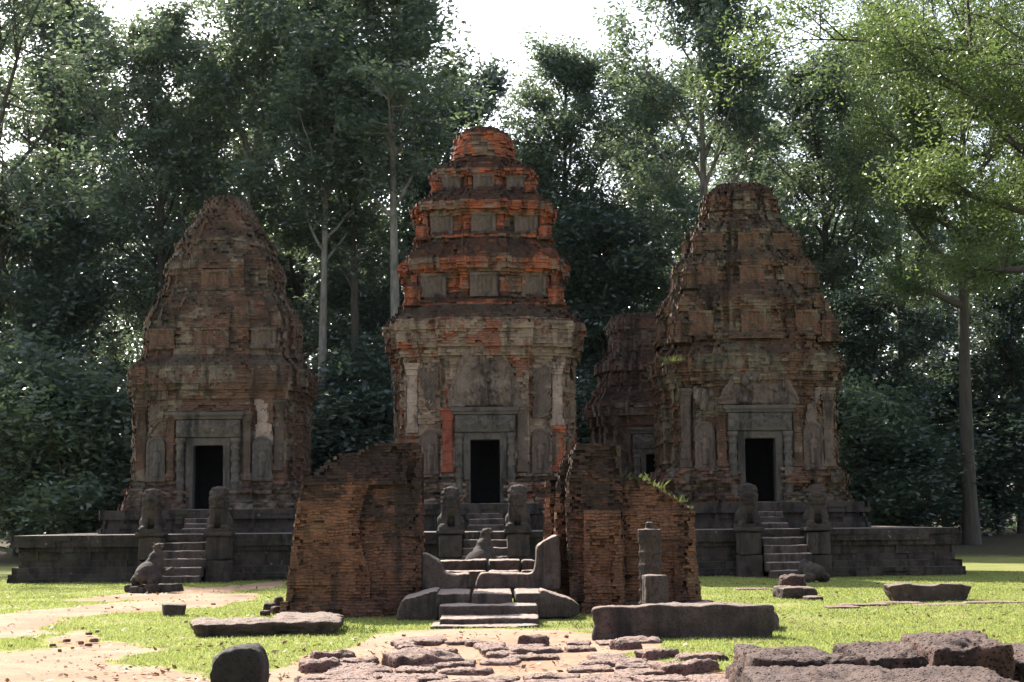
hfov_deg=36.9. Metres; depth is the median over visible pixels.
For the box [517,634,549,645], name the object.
path stone
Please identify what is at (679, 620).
fallen stone
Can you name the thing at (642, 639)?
path stone
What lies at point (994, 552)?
ground
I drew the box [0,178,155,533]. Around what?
forest tree
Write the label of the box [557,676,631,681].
path stone
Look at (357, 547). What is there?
ruined gate wall
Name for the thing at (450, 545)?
lion pedestal
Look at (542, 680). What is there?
path stone
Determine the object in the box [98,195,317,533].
brick tower
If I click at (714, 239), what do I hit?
false window
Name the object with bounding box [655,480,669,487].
weed tuft
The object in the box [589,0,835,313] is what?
forest tree
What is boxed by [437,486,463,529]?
stone lion
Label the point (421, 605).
step arm
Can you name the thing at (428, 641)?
path stone
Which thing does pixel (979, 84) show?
forest tree
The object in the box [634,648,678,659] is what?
path stone
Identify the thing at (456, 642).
path stone
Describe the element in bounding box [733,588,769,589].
kerb stone
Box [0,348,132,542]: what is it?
shrub
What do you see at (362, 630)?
grass clump
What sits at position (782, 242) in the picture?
false window
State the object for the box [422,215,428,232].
false window
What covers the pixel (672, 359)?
weed tuft
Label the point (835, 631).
grass
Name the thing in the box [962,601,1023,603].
kerb stone
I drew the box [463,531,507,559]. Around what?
terrace stairs
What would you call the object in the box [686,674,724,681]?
path stone
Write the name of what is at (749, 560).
lion pedestal
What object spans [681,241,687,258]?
false window
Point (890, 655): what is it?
laterite block
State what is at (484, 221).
false window
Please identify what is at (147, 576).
stone bull
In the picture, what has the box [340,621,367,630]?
grass clump
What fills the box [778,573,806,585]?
rubble stone
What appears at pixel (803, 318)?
false window
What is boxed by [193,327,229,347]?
false window
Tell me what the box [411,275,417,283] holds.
false window
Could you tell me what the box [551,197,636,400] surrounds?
forest tree
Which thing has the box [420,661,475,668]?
path stone
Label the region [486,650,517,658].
path stone
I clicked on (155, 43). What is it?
forest tree
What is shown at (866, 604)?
kerb stone
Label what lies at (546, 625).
grass clump
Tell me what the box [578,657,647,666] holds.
path stone
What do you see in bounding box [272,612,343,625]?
flat stone
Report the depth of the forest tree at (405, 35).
71.68 m
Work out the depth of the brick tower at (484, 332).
50.04 m
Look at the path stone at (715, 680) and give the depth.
15.65 m
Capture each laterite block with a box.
[728,644,867,681]
[742,664,917,681]
[832,641,927,669]
[879,665,1018,681]
[900,630,1014,680]
[1006,643,1023,681]
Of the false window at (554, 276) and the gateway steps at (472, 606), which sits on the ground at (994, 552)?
the gateway steps at (472, 606)
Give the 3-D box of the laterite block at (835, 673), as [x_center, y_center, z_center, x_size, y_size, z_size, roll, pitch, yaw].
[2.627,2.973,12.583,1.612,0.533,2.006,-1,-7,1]
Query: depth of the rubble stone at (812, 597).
30.80 m
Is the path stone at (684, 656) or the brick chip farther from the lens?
the brick chip
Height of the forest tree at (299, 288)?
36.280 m
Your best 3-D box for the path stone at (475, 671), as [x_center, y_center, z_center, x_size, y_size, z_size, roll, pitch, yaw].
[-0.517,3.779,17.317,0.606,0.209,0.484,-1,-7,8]
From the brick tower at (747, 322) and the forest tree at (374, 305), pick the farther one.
the forest tree at (374, 305)
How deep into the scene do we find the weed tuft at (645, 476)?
28.09 m
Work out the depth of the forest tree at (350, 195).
74.23 m
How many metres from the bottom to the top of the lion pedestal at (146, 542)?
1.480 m
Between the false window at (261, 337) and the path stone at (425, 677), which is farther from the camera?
the false window at (261, 337)
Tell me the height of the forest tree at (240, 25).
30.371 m
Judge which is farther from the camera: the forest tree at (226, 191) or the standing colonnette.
the forest tree at (226, 191)
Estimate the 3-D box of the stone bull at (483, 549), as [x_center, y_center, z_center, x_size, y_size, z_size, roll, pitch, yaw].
[-0.710,5.469,38.660,1.402,1.537,1.606,-4,-7,25]
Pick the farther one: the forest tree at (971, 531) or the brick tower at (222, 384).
the forest tree at (971, 531)
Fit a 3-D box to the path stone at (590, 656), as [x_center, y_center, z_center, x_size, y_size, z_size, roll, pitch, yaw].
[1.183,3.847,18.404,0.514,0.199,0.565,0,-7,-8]
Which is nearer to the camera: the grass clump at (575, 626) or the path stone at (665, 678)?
the path stone at (665, 678)
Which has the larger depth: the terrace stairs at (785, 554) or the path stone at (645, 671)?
the terrace stairs at (785, 554)
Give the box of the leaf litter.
[0,574,1023,681]
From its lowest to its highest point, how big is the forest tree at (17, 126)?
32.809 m
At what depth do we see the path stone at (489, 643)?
20.30 m
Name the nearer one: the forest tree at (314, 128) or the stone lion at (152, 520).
the stone lion at (152, 520)
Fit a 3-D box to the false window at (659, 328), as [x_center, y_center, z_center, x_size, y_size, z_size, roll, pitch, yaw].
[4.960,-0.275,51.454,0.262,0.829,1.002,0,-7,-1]
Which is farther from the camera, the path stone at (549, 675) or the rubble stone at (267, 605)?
the rubble stone at (267, 605)
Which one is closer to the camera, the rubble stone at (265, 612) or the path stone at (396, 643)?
the path stone at (396, 643)
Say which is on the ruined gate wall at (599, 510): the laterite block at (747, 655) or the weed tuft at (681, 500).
the weed tuft at (681, 500)
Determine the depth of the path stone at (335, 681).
15.60 m
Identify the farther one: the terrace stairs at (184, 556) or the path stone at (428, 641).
the terrace stairs at (184, 556)
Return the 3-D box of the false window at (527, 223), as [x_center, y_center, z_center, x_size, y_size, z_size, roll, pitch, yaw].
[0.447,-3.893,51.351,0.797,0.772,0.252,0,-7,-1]
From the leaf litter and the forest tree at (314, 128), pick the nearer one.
the leaf litter
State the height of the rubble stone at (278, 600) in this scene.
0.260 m
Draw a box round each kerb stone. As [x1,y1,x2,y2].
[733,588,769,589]
[824,605,859,608]
[838,603,890,605]
[874,601,921,603]
[916,603,966,605]
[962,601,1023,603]
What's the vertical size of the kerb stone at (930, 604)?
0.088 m
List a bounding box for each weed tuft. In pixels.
[622,472,649,480]
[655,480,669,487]
[657,355,684,361]
[661,495,687,501]
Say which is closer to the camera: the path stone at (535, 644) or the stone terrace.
the path stone at (535, 644)
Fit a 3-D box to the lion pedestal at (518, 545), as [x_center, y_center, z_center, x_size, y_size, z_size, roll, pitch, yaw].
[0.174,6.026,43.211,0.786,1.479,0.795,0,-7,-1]
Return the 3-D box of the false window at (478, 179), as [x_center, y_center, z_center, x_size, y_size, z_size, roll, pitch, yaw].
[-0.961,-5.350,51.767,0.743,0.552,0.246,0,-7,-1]
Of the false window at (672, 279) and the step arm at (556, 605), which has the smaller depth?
the step arm at (556, 605)
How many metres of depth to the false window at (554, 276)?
51.01 m
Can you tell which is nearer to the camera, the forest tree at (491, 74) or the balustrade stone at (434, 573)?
the balustrade stone at (434, 573)
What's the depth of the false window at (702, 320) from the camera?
48.94 m
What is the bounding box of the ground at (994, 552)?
[0,516,1023,681]
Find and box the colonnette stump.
[642,574,668,603]
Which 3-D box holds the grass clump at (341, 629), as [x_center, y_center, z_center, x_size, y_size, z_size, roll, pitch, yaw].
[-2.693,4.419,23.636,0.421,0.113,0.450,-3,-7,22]
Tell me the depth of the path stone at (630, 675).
16.44 m
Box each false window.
[148,328,174,349]
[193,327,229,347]
[201,269,230,289]
[250,327,276,348]
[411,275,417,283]
[420,273,446,297]
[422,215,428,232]
[430,213,453,235]
[441,175,460,189]
[469,272,498,296]
[471,212,496,234]
[472,174,493,188]
[506,175,525,189]
[513,213,536,234]
[521,272,547,297]
[538,214,544,225]
[550,274,556,283]
[655,319,662,339]
[669,275,675,293]
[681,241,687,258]
[687,310,714,335]
[696,266,718,285]
[703,233,723,250]
[737,232,760,248]
[739,265,765,283]
[740,309,771,331]
[772,233,792,249]
[781,266,804,283]
[794,309,821,334]
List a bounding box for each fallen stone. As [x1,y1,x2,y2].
[591,602,774,640]
[664,601,709,603]
[773,611,779,629]
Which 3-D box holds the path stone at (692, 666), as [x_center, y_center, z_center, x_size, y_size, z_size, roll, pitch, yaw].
[1.908,3.744,17.128,0.857,0.421,0.472,5,-9,-41]
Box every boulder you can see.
[210,643,268,681]
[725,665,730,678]
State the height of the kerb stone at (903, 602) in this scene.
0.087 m
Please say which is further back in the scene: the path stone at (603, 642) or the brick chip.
the brick chip
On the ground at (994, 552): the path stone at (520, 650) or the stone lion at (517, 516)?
the path stone at (520, 650)
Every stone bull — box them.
[124,543,183,592]
[465,528,503,571]
[798,559,829,582]
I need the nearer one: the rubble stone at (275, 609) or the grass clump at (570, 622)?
the grass clump at (570, 622)
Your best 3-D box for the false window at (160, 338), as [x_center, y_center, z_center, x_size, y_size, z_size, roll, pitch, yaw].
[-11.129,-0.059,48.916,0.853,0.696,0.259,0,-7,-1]
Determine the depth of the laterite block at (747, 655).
14.00 m
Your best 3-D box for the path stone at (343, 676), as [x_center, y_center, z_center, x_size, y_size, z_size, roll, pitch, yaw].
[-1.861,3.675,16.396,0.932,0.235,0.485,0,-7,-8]
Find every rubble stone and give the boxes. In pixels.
[260,610,270,616]
[263,602,275,610]
[270,606,279,614]
[273,596,282,605]
[772,585,817,598]
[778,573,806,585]
[803,595,822,600]
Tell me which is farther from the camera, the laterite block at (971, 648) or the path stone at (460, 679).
the path stone at (460, 679)
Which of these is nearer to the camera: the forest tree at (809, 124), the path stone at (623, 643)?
the path stone at (623, 643)
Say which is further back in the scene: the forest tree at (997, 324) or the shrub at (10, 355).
the forest tree at (997, 324)
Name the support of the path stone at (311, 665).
on the ground at (994, 552)
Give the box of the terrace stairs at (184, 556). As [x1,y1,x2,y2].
[160,534,208,583]
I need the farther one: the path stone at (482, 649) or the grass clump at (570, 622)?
the grass clump at (570, 622)
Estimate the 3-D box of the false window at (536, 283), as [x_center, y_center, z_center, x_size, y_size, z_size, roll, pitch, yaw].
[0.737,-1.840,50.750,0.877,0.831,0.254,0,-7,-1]
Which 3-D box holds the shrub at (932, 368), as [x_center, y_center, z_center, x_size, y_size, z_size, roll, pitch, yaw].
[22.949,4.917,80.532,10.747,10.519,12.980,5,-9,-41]
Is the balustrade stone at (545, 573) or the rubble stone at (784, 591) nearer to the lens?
the balustrade stone at (545, 573)
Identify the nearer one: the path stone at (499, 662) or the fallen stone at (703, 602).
the path stone at (499, 662)
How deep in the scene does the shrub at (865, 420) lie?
68.77 m
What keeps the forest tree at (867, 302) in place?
on the ground at (994, 552)
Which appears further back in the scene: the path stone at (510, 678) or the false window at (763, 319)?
the false window at (763, 319)
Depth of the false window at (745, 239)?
49.92 m
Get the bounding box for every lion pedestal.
[135,532,167,565]
[203,531,234,582]
[436,530,464,559]
[504,529,531,571]
[733,527,764,576]
[800,527,832,576]
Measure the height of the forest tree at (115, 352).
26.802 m
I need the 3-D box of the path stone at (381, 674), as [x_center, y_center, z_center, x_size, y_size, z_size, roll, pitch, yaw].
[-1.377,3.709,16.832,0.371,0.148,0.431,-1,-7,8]
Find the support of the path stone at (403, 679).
on the ground at (994, 552)
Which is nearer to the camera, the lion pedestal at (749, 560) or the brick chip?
the brick chip
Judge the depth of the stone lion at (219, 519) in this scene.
43.01 m
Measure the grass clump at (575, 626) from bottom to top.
0.132 m
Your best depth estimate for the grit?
19.62 m
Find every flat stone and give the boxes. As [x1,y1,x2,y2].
[189,614,342,636]
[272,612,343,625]
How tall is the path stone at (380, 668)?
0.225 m
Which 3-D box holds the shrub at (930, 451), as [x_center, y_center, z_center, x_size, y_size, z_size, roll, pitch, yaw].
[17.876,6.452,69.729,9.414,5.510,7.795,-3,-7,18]
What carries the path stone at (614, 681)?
on the ground at (994, 552)
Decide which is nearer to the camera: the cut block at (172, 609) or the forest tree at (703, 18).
the cut block at (172, 609)
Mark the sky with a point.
(497, 23)
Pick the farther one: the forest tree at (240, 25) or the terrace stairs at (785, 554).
the forest tree at (240, 25)
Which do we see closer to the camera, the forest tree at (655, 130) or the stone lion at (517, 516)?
the stone lion at (517, 516)
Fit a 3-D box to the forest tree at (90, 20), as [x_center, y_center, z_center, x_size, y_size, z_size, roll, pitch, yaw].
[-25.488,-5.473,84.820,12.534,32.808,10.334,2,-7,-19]
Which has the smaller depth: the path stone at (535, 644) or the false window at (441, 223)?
the path stone at (535, 644)
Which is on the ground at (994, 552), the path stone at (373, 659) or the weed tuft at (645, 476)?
the path stone at (373, 659)
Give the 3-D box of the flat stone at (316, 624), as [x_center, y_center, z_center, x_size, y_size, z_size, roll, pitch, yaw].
[-3.711,4.337,23.251,2.314,0.326,1.136,1,-7,-9]
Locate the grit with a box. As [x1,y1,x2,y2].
[3,585,710,681]
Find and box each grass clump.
[337,625,349,630]
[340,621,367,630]
[348,625,378,633]
[536,623,559,627]
[556,620,581,624]
[573,623,593,629]
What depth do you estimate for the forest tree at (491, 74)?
86.19 m
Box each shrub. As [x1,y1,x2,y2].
[0,317,131,555]
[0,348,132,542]
[30,440,132,532]
[304,320,394,469]
[310,369,394,474]
[575,368,596,443]
[837,365,948,525]
[841,422,1012,528]
[868,342,1023,527]
[919,392,1023,535]
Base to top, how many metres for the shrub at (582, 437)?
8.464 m
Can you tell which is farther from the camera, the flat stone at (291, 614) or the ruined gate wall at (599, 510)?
the ruined gate wall at (599, 510)
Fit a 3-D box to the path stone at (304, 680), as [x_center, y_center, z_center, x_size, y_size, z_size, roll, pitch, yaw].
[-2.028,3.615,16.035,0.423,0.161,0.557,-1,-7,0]
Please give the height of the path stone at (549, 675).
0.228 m
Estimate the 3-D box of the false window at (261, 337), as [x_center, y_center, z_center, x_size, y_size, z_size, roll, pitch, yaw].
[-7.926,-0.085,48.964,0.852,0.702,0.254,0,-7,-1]
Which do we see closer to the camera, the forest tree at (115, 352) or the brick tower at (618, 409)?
the brick tower at (618, 409)
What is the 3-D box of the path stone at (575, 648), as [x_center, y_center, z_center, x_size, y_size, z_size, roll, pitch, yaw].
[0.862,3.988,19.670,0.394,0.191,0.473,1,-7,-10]
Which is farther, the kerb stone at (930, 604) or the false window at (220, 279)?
the false window at (220, 279)
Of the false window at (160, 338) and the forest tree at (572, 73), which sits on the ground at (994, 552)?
the forest tree at (572, 73)
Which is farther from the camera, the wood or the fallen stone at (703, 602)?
the wood
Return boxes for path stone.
[294,673,379,681]
[298,657,341,672]
[299,679,337,681]
[309,680,357,681]
[310,649,355,659]
[322,668,374,674]
[328,665,392,672]
[339,656,379,662]
[340,662,376,666]
[344,677,418,681]
[372,672,400,678]
[381,647,464,667]
[382,672,448,681]
[390,637,444,645]
[393,640,416,648]
[394,665,436,673]
[397,644,422,649]
[402,647,457,653]
[408,636,446,640]
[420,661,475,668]
[427,677,505,681]
[439,666,493,675]
[444,639,466,644]
[464,639,488,646]
[473,641,505,649]
[478,645,508,653]
[479,658,520,665]
[482,674,520,681]
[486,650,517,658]
[505,643,545,646]
[506,653,559,660]
[507,645,563,654]
[514,679,557,681]
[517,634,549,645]
[522,672,580,679]
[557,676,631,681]
[564,645,596,652]
[566,640,590,645]
[567,664,613,672]
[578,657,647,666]
[582,672,638,680]
[587,653,629,659]
[595,639,611,645]
[595,680,635,681]
[609,638,642,649]
[613,667,666,675]
[615,661,655,669]
[620,635,661,643]
[633,674,687,681]
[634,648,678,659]
[650,658,719,675]
[675,651,728,660]
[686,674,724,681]
[696,678,728,681]
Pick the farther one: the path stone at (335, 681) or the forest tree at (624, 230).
the forest tree at (624, 230)
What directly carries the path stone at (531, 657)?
on the ground at (994, 552)
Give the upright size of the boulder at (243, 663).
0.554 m
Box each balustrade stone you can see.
[421,552,471,588]
[475,534,560,589]
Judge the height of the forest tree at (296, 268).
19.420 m
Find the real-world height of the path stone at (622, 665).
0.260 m
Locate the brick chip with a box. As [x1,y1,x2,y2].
[89,638,98,641]
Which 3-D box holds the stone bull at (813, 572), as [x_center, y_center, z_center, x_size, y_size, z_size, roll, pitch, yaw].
[7.678,5.915,39.502,0.689,0.592,0.961,3,-8,-29]
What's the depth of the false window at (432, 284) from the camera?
50.62 m
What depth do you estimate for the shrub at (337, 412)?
69.49 m
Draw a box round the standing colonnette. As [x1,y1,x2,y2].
[638,522,662,604]
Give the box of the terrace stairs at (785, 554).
[761,528,811,578]
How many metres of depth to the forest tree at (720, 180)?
96.56 m
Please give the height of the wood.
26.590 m
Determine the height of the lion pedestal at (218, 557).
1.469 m
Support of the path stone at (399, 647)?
on the ground at (994, 552)
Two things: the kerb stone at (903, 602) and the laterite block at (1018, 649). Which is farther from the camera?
the kerb stone at (903, 602)
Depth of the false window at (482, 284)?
50.41 m
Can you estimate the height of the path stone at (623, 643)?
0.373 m
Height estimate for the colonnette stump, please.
0.773 m
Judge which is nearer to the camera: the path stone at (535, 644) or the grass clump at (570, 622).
the path stone at (535, 644)
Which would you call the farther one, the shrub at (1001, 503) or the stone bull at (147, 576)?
the shrub at (1001, 503)
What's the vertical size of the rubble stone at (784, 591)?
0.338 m
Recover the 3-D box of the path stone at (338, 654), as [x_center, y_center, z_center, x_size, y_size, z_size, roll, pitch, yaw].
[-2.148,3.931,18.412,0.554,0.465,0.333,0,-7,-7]
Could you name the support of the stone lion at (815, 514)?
on the lion pedestal at (818, 543)
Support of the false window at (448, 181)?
in the brick tower at (484, 332)
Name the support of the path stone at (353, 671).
on the ground at (994, 552)
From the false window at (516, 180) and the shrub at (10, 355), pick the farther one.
the shrub at (10, 355)
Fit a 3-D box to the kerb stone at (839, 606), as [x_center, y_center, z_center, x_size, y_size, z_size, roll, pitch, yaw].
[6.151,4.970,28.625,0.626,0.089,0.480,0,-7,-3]
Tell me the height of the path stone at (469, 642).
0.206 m
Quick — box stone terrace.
[7,526,965,583]
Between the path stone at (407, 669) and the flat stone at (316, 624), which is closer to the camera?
the path stone at (407, 669)
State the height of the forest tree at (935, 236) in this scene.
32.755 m
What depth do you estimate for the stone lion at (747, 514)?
43.24 m
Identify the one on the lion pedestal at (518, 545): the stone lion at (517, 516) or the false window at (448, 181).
the stone lion at (517, 516)
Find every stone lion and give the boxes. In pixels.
[137,488,166,532]
[204,486,233,532]
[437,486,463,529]
[505,484,530,529]
[734,483,762,527]
[802,484,830,526]
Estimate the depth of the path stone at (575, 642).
20.59 m
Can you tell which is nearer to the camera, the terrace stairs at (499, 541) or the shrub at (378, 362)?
the terrace stairs at (499, 541)
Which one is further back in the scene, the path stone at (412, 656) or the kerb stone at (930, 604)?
the kerb stone at (930, 604)
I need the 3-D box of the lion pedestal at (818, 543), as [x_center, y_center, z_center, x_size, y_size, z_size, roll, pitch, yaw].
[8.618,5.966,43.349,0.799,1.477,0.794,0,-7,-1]
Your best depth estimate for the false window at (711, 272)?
49.56 m
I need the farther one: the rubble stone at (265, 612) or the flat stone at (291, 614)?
the rubble stone at (265, 612)
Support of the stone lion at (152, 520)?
on the lion pedestal at (146, 542)
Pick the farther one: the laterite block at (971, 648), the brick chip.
the brick chip
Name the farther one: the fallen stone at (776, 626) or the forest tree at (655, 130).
the forest tree at (655, 130)
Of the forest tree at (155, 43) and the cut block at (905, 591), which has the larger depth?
the forest tree at (155, 43)
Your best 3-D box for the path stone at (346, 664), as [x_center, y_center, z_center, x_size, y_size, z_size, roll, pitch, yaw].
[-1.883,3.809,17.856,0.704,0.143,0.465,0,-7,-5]
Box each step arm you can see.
[396,587,439,620]
[538,588,579,617]
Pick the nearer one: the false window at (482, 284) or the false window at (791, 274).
the false window at (791, 274)
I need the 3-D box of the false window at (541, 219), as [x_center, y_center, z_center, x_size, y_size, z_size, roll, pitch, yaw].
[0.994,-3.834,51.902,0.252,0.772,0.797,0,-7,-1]
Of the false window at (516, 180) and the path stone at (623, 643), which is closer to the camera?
the path stone at (623, 643)
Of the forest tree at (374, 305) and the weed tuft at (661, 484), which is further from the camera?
the forest tree at (374, 305)
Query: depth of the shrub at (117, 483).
63.92 m
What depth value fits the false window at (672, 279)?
51.36 m
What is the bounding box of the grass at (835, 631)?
[0,570,1023,679]
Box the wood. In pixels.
[0,151,1023,537]
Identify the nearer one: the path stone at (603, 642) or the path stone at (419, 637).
the path stone at (603, 642)
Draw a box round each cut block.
[162,603,185,616]
[883,582,970,601]
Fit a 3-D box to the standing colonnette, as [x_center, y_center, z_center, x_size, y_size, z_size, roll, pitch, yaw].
[2.319,3.853,25.768,0.414,1.630,0.416,-1,-7,4]
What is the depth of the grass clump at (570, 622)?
24.47 m
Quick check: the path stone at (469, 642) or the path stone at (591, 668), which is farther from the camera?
the path stone at (469, 642)
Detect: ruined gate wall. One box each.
[279,443,424,617]
[543,443,702,613]
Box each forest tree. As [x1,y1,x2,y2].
[0,0,141,530]
[0,0,161,346]
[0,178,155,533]
[3,95,165,381]
[45,0,251,330]
[110,0,339,251]
[144,44,302,297]
[224,5,407,464]
[227,28,410,358]
[246,0,436,360]
[256,0,494,442]
[273,240,320,366]
[288,248,405,398]
[329,49,576,372]
[486,23,650,401]
[546,176,691,431]
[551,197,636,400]
[572,65,741,309]
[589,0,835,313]
[681,0,1023,295]
[684,91,813,249]
[718,33,927,321]
[804,0,977,525]
[818,0,1023,544]
[818,263,969,513]
[951,274,1023,532]
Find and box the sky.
[0,0,1023,485]
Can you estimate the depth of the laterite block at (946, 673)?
12.93 m
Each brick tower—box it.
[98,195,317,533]
[382,126,585,530]
[582,312,655,479]
[646,182,870,528]
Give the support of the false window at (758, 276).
in the brick tower at (747, 322)
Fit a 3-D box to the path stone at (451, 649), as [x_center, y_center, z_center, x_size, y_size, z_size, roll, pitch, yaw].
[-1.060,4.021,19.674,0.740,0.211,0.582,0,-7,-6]
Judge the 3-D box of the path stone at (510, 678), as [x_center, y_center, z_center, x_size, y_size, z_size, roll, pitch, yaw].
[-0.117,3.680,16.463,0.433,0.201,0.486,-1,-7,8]
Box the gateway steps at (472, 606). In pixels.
[430,559,545,628]

